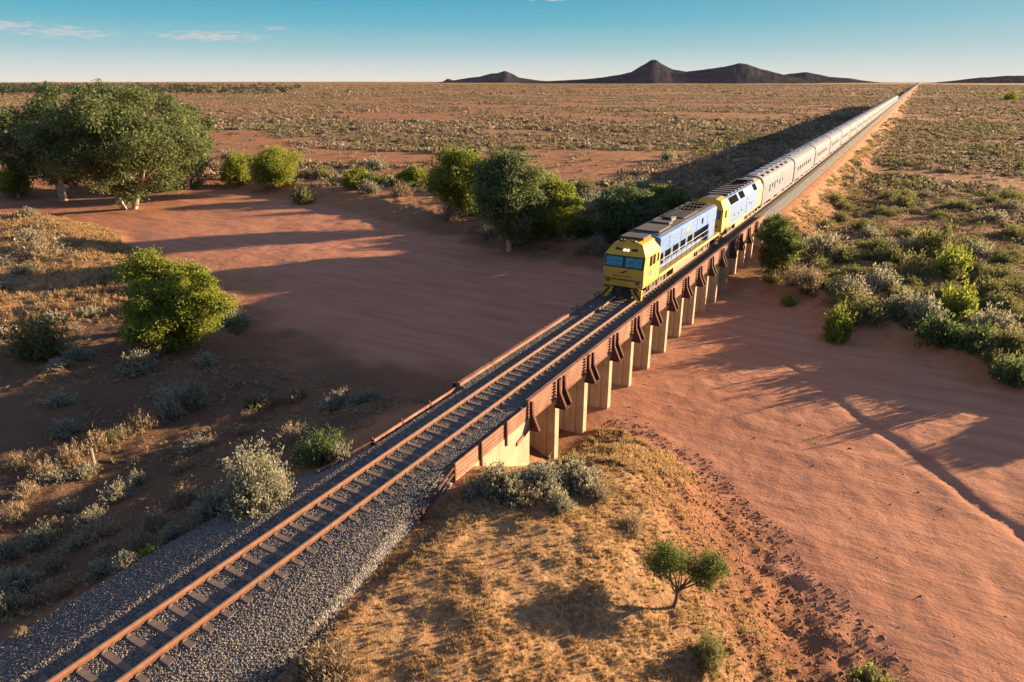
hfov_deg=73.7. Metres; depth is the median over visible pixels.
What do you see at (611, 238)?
olive shrub
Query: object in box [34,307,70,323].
saltbush
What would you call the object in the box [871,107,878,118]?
passenger carriage
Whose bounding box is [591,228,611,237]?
saltbush
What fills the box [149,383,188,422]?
saltbush
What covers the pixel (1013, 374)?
dark bush
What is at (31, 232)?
saltbush
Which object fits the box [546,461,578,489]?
saltbush
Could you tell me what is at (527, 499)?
dry shrub
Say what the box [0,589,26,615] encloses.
saltbush
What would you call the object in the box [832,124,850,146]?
passenger carriage
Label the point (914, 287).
olive shrub
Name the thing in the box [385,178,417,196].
dry shrub
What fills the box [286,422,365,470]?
dark bush
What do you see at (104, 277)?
olive shrub
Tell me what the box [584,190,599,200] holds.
saltbush
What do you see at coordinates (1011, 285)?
olive shrub
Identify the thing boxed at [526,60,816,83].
hills
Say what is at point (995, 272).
olive shrub
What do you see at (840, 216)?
olive shrub
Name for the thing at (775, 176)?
passenger carriage
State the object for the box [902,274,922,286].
olive shrub
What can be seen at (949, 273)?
olive shrub
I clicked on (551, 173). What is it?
saltbush
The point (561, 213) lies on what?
bushy tree
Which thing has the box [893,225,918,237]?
olive shrub
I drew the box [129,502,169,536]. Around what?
dry shrub
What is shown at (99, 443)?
dry shrub
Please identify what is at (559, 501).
saltbush
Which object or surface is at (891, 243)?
saltbush
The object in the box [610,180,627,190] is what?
saltbush
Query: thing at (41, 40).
sky
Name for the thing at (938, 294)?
olive shrub
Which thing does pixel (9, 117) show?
gum tree
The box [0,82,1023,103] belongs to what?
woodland
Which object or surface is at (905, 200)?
olive shrub
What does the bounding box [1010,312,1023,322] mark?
olive shrub
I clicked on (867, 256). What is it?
olive shrub
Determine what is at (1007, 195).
olive shrub
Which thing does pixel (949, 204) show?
olive shrub
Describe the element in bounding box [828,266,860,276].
olive shrub
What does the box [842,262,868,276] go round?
olive shrub
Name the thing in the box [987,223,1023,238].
olive shrub
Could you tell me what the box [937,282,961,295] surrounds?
olive shrub
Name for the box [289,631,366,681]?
dry shrub
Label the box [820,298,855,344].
green bush
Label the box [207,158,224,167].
dry shrub
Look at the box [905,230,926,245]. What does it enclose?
saltbush
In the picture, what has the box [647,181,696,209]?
bushy tree
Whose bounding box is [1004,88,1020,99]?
green bush
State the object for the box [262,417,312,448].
dry shrub
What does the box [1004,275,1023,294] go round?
olive shrub
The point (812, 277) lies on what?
olive shrub
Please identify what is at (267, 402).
dry shrub
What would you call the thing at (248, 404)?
olive shrub
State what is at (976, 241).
olive shrub
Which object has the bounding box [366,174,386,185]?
olive shrub
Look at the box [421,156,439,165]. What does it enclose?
dry shrub
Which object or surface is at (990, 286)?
olive shrub
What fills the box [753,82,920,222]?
ballast bed
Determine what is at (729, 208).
cab door
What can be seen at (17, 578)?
saltbush
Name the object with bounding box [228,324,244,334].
olive shrub
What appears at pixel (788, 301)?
green bush
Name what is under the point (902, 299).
saltbush
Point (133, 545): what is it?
dry shrub
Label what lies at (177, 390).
saltbush
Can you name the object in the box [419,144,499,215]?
bushy tree
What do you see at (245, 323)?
olive shrub
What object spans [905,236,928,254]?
olive shrub
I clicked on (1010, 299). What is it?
olive shrub
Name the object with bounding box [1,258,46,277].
saltbush
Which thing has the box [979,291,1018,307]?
olive shrub
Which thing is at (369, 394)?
saltbush
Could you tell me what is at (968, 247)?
olive shrub
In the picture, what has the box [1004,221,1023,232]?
olive shrub
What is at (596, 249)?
saltbush
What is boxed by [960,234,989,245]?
olive shrub
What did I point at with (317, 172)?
olive shrub
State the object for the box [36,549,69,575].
dry shrub
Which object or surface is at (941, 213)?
olive shrub
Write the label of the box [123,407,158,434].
dry shrub
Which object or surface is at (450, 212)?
dry shrub
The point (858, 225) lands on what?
olive shrub
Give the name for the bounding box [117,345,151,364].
saltbush
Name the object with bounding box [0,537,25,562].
saltbush
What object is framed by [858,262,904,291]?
saltbush
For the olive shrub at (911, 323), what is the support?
on the ground at (338, 286)
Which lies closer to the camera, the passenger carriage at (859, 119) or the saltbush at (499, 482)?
the saltbush at (499, 482)
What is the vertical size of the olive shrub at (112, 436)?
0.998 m
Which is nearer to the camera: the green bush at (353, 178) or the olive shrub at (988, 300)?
the olive shrub at (988, 300)
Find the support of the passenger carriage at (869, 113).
on the railway track
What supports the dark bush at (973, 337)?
on the ground at (338, 286)
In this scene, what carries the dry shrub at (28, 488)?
on the ground at (338, 286)
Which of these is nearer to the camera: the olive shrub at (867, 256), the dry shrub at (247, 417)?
the dry shrub at (247, 417)
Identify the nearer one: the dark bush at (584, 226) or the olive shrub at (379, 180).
the dark bush at (584, 226)
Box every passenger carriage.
[740,158,793,209]
[777,145,815,185]
[802,136,830,168]
[819,129,841,155]
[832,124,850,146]
[843,120,857,139]
[850,116,863,134]
[858,113,867,128]
[861,111,871,123]
[867,109,875,121]
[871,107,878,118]
[874,105,881,115]
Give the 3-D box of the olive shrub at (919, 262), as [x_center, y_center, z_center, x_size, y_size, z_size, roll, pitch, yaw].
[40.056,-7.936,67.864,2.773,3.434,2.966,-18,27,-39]
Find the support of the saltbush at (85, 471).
on the ground at (338, 286)
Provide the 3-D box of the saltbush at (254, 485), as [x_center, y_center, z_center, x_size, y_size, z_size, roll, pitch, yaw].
[-9.423,5.118,25.153,3.067,3.540,4.415,-6,22,-15]
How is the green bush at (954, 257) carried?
on the ground at (338, 286)
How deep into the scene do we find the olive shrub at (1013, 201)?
102.87 m
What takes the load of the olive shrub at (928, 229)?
on the ground at (338, 286)
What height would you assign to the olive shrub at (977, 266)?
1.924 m
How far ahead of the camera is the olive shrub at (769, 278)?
66.03 m
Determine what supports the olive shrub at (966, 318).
on the ground at (338, 286)
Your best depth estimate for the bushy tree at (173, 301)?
45.79 m
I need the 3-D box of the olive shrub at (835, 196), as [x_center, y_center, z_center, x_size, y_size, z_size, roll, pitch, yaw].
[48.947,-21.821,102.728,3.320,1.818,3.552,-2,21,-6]
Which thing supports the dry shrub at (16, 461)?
on the ground at (338, 286)
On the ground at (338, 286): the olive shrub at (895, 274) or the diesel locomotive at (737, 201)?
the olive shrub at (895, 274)
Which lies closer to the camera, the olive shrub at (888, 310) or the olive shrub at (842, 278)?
the olive shrub at (888, 310)
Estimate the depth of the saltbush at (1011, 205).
101.35 m
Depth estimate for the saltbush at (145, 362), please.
43.09 m
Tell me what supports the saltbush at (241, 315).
on the ground at (338, 286)
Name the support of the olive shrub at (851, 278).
on the ground at (338, 286)
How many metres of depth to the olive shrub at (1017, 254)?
73.80 m
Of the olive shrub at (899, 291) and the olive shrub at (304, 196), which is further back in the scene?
the olive shrub at (304, 196)
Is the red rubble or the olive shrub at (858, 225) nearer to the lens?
the red rubble
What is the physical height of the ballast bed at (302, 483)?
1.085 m
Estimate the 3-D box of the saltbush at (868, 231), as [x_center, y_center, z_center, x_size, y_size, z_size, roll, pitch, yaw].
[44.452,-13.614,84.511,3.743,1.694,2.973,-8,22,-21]
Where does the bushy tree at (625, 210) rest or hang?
on the ground at (338, 286)
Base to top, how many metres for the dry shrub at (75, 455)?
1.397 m
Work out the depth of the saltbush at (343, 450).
28.18 m
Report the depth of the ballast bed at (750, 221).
38.91 m
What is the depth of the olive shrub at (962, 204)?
101.56 m
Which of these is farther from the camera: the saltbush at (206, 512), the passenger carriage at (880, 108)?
the passenger carriage at (880, 108)
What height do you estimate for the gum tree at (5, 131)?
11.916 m
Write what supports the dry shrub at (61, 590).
on the ground at (338, 286)
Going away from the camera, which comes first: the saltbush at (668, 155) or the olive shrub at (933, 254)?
the olive shrub at (933, 254)
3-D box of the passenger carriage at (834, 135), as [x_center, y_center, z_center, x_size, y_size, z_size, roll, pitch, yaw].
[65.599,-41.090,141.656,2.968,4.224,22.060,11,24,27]
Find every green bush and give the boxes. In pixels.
[137,539,164,558]
[218,151,253,185]
[242,144,304,188]
[339,166,369,188]
[394,165,428,185]
[780,292,798,307]
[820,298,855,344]
[930,241,974,273]
[937,272,980,318]
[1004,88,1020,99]
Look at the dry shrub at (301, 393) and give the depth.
39.44 m
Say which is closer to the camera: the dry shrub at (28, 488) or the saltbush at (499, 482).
the saltbush at (499, 482)
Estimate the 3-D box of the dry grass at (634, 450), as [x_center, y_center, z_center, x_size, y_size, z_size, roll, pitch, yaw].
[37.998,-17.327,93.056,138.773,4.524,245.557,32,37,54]
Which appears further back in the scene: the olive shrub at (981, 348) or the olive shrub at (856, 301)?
the olive shrub at (856, 301)
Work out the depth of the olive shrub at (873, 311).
54.79 m
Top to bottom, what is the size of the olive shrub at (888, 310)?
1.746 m
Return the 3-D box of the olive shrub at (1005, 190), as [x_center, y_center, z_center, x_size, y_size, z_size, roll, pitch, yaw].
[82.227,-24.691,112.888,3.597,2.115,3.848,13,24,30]
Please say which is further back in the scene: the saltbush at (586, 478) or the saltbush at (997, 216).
the saltbush at (997, 216)
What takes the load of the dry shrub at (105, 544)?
on the ground at (338, 286)
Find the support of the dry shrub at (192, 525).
on the ground at (338, 286)
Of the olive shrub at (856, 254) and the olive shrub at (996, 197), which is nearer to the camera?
the olive shrub at (856, 254)
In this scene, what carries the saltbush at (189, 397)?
on the ground at (338, 286)
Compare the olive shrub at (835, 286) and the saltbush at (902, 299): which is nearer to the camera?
the saltbush at (902, 299)
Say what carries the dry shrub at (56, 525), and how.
on the ground at (338, 286)
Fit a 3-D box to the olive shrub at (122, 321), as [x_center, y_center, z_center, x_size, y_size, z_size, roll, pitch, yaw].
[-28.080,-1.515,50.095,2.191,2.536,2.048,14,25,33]
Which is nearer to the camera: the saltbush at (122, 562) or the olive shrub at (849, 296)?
the saltbush at (122, 562)
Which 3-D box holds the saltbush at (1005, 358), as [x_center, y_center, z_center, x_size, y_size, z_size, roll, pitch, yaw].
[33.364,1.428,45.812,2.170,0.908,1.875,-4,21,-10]
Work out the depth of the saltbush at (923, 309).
54.07 m
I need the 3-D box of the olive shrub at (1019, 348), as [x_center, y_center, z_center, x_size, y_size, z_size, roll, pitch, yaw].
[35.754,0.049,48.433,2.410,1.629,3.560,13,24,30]
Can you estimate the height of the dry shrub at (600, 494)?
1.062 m
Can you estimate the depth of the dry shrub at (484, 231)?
86.64 m
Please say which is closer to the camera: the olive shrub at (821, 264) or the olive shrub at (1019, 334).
the olive shrub at (1019, 334)
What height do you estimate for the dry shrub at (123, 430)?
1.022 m
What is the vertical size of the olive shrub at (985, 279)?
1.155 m
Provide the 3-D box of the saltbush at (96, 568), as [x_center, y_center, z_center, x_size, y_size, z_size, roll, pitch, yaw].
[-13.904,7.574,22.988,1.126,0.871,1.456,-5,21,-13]
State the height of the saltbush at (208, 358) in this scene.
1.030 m
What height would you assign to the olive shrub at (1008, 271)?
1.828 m
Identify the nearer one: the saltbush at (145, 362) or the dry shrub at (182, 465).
the dry shrub at (182, 465)
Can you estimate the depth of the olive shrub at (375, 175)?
125.38 m
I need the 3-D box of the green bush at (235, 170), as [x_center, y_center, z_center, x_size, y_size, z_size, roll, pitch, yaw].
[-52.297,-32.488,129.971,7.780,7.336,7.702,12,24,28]
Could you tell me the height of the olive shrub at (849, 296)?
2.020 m
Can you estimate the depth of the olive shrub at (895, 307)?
55.65 m
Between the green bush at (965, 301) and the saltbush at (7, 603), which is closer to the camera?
the saltbush at (7, 603)
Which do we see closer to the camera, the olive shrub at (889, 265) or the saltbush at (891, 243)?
the olive shrub at (889, 265)
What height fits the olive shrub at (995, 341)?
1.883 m
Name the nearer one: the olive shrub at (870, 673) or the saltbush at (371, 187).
the olive shrub at (870, 673)
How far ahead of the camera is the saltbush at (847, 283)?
60.04 m
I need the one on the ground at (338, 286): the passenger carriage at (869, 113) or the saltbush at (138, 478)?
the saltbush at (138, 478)
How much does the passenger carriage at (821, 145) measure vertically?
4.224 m
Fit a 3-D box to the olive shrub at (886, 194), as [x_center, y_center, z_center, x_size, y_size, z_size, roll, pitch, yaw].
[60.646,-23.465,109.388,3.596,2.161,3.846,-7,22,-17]
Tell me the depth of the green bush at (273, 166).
122.79 m
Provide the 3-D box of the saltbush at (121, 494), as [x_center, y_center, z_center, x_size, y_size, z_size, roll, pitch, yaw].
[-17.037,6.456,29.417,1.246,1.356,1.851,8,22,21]
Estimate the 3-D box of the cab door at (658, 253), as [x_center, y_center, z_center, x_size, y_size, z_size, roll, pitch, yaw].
[10.190,-5.465,47.745,0.030,1.700,0.614,12,24,28]
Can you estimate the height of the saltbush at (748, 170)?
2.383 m
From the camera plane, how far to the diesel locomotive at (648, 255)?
48.64 m
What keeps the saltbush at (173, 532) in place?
on the ground at (338, 286)
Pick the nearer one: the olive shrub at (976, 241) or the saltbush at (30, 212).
the olive shrub at (976, 241)
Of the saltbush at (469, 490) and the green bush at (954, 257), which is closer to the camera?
the saltbush at (469, 490)
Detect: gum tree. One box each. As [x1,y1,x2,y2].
[0,80,93,200]
[0,121,26,158]
[9,78,209,209]
[156,101,218,189]
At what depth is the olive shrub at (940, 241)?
75.88 m
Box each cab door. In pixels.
[655,250,659,275]
[726,208,729,227]
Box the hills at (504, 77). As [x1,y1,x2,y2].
[437,71,539,82]
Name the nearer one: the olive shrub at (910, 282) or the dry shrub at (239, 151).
the olive shrub at (910, 282)
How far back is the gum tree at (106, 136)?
99.22 m
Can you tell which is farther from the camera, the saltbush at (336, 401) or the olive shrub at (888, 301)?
the olive shrub at (888, 301)
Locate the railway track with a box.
[37,86,914,681]
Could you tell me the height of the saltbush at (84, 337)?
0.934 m
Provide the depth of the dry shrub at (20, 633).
19.60 m
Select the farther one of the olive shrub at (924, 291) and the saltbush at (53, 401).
the olive shrub at (924, 291)
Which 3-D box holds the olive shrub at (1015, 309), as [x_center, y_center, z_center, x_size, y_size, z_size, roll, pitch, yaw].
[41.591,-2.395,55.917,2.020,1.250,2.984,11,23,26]
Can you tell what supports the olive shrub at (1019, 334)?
on the ground at (338, 286)
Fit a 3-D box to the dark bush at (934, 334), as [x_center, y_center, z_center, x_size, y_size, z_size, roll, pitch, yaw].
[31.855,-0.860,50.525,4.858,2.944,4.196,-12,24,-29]
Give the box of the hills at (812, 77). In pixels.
[785,72,880,82]
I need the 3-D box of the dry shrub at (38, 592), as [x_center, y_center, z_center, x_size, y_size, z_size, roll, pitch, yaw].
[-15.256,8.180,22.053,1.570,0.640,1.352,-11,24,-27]
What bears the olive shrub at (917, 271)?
on the ground at (338, 286)
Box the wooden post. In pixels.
[89,447,95,464]
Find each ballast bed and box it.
[0,389,524,681]
[460,216,759,405]
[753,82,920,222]
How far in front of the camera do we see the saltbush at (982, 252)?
75.71 m
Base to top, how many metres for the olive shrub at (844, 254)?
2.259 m
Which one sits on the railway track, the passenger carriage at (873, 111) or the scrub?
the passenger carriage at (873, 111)
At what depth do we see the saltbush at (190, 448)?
33.91 m
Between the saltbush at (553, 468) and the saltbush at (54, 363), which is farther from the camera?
the saltbush at (54, 363)
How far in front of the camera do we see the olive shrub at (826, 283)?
63.49 m
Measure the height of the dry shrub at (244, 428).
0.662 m
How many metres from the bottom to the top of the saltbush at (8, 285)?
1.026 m
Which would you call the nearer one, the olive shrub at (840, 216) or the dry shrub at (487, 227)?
the dry shrub at (487, 227)
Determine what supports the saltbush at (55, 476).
on the ground at (338, 286)
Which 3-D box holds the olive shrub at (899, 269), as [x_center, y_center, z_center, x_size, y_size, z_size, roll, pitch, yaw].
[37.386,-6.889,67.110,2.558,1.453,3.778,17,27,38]
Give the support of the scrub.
on the ground at (338, 286)
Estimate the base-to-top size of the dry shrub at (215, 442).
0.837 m
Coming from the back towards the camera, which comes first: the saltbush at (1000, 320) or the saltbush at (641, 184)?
the saltbush at (641, 184)
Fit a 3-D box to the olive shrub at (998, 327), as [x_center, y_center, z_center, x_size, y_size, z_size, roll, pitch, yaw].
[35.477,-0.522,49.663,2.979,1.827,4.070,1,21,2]
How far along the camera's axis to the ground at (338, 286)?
40.40 m
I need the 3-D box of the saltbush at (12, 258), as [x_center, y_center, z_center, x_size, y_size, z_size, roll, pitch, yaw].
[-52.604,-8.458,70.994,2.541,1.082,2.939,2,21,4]
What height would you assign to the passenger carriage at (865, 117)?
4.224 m
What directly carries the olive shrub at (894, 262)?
on the ground at (338, 286)
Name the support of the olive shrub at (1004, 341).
on the ground at (338, 286)
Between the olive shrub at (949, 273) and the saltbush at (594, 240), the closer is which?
the olive shrub at (949, 273)
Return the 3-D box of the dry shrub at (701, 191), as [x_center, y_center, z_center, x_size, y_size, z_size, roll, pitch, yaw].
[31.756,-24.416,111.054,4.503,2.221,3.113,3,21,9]
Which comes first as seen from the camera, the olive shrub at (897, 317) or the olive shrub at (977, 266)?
the olive shrub at (897, 317)
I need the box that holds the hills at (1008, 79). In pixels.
[935,76,1023,82]
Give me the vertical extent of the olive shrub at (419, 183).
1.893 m
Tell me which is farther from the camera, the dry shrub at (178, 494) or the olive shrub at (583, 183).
the olive shrub at (583, 183)
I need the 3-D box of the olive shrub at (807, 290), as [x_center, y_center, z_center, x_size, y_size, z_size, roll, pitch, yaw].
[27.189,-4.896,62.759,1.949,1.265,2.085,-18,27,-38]
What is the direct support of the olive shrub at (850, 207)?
on the ground at (338, 286)
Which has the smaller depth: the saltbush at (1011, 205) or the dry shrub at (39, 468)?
the dry shrub at (39, 468)
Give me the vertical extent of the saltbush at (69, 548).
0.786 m
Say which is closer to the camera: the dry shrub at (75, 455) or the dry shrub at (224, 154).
the dry shrub at (75, 455)
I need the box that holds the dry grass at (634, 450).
[0,138,1023,681]
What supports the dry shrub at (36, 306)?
on the ground at (338, 286)
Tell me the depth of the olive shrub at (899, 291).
60.86 m
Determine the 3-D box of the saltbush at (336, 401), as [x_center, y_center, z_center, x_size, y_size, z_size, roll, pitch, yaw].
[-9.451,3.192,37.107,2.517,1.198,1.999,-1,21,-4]
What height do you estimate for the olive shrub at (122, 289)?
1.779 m
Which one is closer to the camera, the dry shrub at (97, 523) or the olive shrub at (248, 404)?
the dry shrub at (97, 523)
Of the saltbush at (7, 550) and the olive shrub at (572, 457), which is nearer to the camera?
the saltbush at (7, 550)
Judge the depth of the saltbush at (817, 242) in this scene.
75.00 m
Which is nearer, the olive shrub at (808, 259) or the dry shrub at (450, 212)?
the olive shrub at (808, 259)
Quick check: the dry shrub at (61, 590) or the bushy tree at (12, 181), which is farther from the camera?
the bushy tree at (12, 181)
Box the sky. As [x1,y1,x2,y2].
[0,0,1023,81]
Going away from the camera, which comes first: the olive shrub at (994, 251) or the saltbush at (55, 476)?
the saltbush at (55, 476)
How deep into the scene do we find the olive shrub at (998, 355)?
46.55 m
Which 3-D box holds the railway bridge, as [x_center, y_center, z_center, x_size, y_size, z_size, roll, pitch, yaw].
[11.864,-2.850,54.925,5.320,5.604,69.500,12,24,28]
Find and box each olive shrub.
[0,298,78,361]
[97,268,122,285]
[103,428,123,444]
[116,312,132,333]
[117,283,130,293]
[220,312,252,328]
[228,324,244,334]
[241,390,264,413]
[288,181,316,204]
[304,161,333,178]
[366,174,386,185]
[367,169,389,179]
[415,178,429,187]
[552,450,579,470]
[573,175,599,189]
[605,232,616,242]
[691,626,728,678]
[725,174,740,183]
[762,269,783,282]
[796,271,824,285]
[797,250,833,264]
[798,282,816,295]
[805,256,827,270]
[815,215,838,229]
[816,275,834,288]
[823,242,858,263]
[826,280,842,292]
[826,301,882,326]
[827,285,877,308]
[828,189,846,201]
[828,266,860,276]
[830,211,851,221]
[832,198,856,210]
[832,241,862,261]
[833,273,859,284]
[835,658,904,681]
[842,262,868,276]
[842,295,891,316]
[843,272,867,282]
[846,218,871,229]
[849,295,894,327]
[858,249,877,260]
[859,235,894,250]
[866,218,889,232]
[870,203,895,214]
[871,241,915,263]
[871,296,900,314]
[873,249,904,263]
[876,298,906,318]
[879,187,897,200]
[879,261,901,271]
[880,298,903,317]
[881,265,904,277]
[883,283,923,297]
[884,270,905,288]
[891,309,908,320]
[892,192,915,206]
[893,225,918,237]
[894,187,917,197]
[897,315,921,330]
[899,246,931,271]
[900,259,933,280]
[901,283,932,291]
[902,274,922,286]
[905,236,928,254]
[914,218,964,253]
[915,286,932,296]
[919,245,945,260]
[922,225,938,237]
[928,282,956,300]
[931,209,948,218]
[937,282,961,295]
[938,197,958,209]
[939,265,971,283]
[950,311,975,324]
[952,198,975,210]
[956,241,979,254]
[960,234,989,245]
[962,313,992,326]
[964,339,993,354]
[966,236,990,246]
[966,276,1016,296]
[967,323,1020,353]
[968,257,993,274]
[973,273,995,284]
[975,348,1013,366]
[976,265,1006,282]
[976,297,999,308]
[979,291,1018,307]
[982,290,1023,309]
[982,321,1016,348]
[983,192,1004,202]
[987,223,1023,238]
[987,248,1008,256]
[988,250,1022,263]
[989,262,1023,280]
[994,329,1009,349]
[997,247,1023,260]
[997,276,1023,294]
[998,332,1023,356]
[1000,185,1018,194]
[1000,189,1019,199]
[1001,197,1023,208]
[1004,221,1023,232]
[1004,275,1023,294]
[1004,323,1023,348]
[1005,303,1023,315]
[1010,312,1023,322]
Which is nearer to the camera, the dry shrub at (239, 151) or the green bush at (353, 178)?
the green bush at (353, 178)
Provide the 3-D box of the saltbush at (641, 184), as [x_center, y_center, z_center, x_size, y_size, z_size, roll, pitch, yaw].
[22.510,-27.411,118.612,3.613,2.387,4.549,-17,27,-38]
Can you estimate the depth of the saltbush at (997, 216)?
93.82 m
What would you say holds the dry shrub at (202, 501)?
on the ground at (338, 286)
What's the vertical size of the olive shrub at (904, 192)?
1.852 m
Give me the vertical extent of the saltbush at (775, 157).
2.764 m
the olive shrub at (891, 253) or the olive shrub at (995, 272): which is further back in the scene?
the olive shrub at (891, 253)
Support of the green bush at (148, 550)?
on the ground at (338, 286)
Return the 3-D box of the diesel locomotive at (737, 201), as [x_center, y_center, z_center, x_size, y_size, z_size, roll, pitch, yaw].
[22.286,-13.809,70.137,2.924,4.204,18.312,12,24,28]
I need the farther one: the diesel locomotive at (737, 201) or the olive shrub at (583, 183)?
the olive shrub at (583, 183)
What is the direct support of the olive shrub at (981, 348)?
on the ground at (338, 286)
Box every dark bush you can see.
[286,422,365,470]
[566,211,601,238]
[909,306,971,348]
[943,319,1003,356]
[987,351,1023,389]
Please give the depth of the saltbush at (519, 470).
28.32 m
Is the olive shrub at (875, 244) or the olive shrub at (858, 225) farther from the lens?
the olive shrub at (858, 225)
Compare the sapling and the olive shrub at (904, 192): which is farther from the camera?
the olive shrub at (904, 192)
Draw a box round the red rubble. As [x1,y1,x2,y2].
[459,367,1010,681]
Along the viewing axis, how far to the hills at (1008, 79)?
5109.60 m
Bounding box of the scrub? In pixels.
[0,83,1023,509]
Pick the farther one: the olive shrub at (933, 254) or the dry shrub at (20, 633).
the olive shrub at (933, 254)
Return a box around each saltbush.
[0,255,20,265]
[0,281,18,291]
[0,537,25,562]
[0,563,51,595]
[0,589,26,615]
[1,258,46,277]
[12,224,46,241]
[12,523,67,552]
[13,206,40,217]
[33,464,74,486]
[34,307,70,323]
[35,388,77,407]
[38,357,73,371]
[41,416,82,440]
[50,496,81,517]
[52,342,94,362]
[58,530,89,553]
[61,459,103,483]
[65,330,94,344]
[72,502,110,530]
[73,305,99,317]
[77,552,115,583]
[96,476,139,506]
[105,549,140,573]
[112,346,170,377]
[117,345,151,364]
[125,466,146,489]
[146,381,185,401]
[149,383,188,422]
[150,517,189,546]
[174,367,211,410]
[174,431,214,455]
[187,486,226,522]
[188,349,221,367]
[211,430,297,526]
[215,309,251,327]
[217,307,248,325]
[315,385,361,411]
[324,440,354,466]
[350,385,388,403]
[356,178,383,193]
[363,154,388,170]
[458,474,483,502]
[464,459,523,508]
[506,465,530,479]
[517,451,572,506]
[540,484,580,517]
[542,168,565,179]
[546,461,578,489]
[559,455,610,499]
[574,193,601,215]
[583,231,612,248]
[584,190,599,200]
[589,239,609,254]
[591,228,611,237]
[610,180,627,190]
[630,176,653,189]
[659,148,678,159]
[742,163,757,171]
[766,154,778,162]
[799,222,854,257]
[829,271,876,300]
[857,223,888,238]
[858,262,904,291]
[872,233,901,244]
[882,286,933,315]
[898,289,949,321]
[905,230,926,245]
[962,239,996,256]
[965,300,1022,333]
[982,207,1010,223]
[989,357,1018,368]
[1003,197,1023,210]
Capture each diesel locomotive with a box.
[602,202,718,300]
[697,177,762,241]
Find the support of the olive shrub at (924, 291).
on the ground at (338, 286)
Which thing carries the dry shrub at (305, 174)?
on the ground at (338, 286)
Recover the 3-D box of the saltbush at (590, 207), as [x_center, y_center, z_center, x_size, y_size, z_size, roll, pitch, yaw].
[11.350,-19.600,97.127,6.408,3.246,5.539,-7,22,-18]
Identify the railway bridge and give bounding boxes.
[316,214,767,521]
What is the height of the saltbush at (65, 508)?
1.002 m
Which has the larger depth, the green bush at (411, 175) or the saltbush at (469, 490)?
the green bush at (411, 175)
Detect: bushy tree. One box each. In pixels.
[0,166,36,196]
[111,246,241,355]
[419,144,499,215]
[466,146,556,250]
[516,171,586,238]
[592,181,670,236]
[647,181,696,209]
[754,212,808,276]
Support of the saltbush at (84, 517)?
on the ground at (338, 286)
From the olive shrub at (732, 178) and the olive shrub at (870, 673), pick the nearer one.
the olive shrub at (870, 673)
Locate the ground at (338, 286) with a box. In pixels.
[0,82,1023,681]
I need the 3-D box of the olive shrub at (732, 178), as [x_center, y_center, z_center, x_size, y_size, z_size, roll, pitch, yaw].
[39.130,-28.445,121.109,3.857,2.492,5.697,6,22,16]
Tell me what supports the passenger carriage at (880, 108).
on the railway track
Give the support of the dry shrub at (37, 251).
on the ground at (338, 286)
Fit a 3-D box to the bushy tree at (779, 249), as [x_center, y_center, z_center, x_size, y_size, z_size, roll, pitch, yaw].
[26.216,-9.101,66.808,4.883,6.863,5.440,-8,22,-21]
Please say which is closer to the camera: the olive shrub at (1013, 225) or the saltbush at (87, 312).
the saltbush at (87, 312)
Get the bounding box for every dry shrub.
[0,448,42,472]
[0,496,32,526]
[2,233,72,260]
[8,474,39,501]
[10,623,28,638]
[12,578,62,612]
[23,301,48,313]
[26,453,58,479]
[29,516,72,535]
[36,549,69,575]
[48,579,77,599]
[54,437,85,464]
[58,507,130,550]
[76,424,123,456]
[88,536,118,557]
[105,421,138,445]
[113,527,156,553]
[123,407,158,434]
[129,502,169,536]
[155,483,202,512]
[168,456,199,475]
[173,477,226,515]
[178,513,204,532]
[193,432,226,451]
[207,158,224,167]
[216,150,229,158]
[226,147,243,156]
[234,423,255,435]
[239,408,259,422]
[253,386,285,409]
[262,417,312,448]
[282,381,314,402]
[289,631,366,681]
[296,166,311,178]
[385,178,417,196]
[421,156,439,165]
[434,198,462,222]
[472,225,493,236]
[476,221,494,232]
[510,475,542,511]
[585,477,620,505]
[618,506,649,538]
[694,185,715,195]
[704,160,734,174]
[774,258,832,289]
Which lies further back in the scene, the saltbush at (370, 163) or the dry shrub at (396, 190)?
the saltbush at (370, 163)
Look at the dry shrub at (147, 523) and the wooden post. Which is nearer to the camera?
the dry shrub at (147, 523)
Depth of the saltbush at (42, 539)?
26.15 m
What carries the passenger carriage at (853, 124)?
on the railway track
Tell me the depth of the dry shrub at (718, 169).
135.45 m
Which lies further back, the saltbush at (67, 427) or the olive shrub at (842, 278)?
the olive shrub at (842, 278)
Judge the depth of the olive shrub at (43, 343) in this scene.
44.82 m
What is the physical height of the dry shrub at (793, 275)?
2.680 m
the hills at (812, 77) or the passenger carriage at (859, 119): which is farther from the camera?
the hills at (812, 77)
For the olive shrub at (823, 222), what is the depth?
86.46 m
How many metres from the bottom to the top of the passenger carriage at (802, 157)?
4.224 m
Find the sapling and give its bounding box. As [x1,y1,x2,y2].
[639,537,730,606]
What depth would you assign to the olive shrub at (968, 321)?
53.56 m
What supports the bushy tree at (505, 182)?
on the ground at (338, 286)
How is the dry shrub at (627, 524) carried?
on the ground at (338, 286)
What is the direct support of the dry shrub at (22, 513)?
on the ground at (338, 286)
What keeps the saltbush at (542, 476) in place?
on the ground at (338, 286)
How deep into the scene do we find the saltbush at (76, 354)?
44.84 m
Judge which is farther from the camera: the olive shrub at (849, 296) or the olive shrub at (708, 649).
the olive shrub at (849, 296)

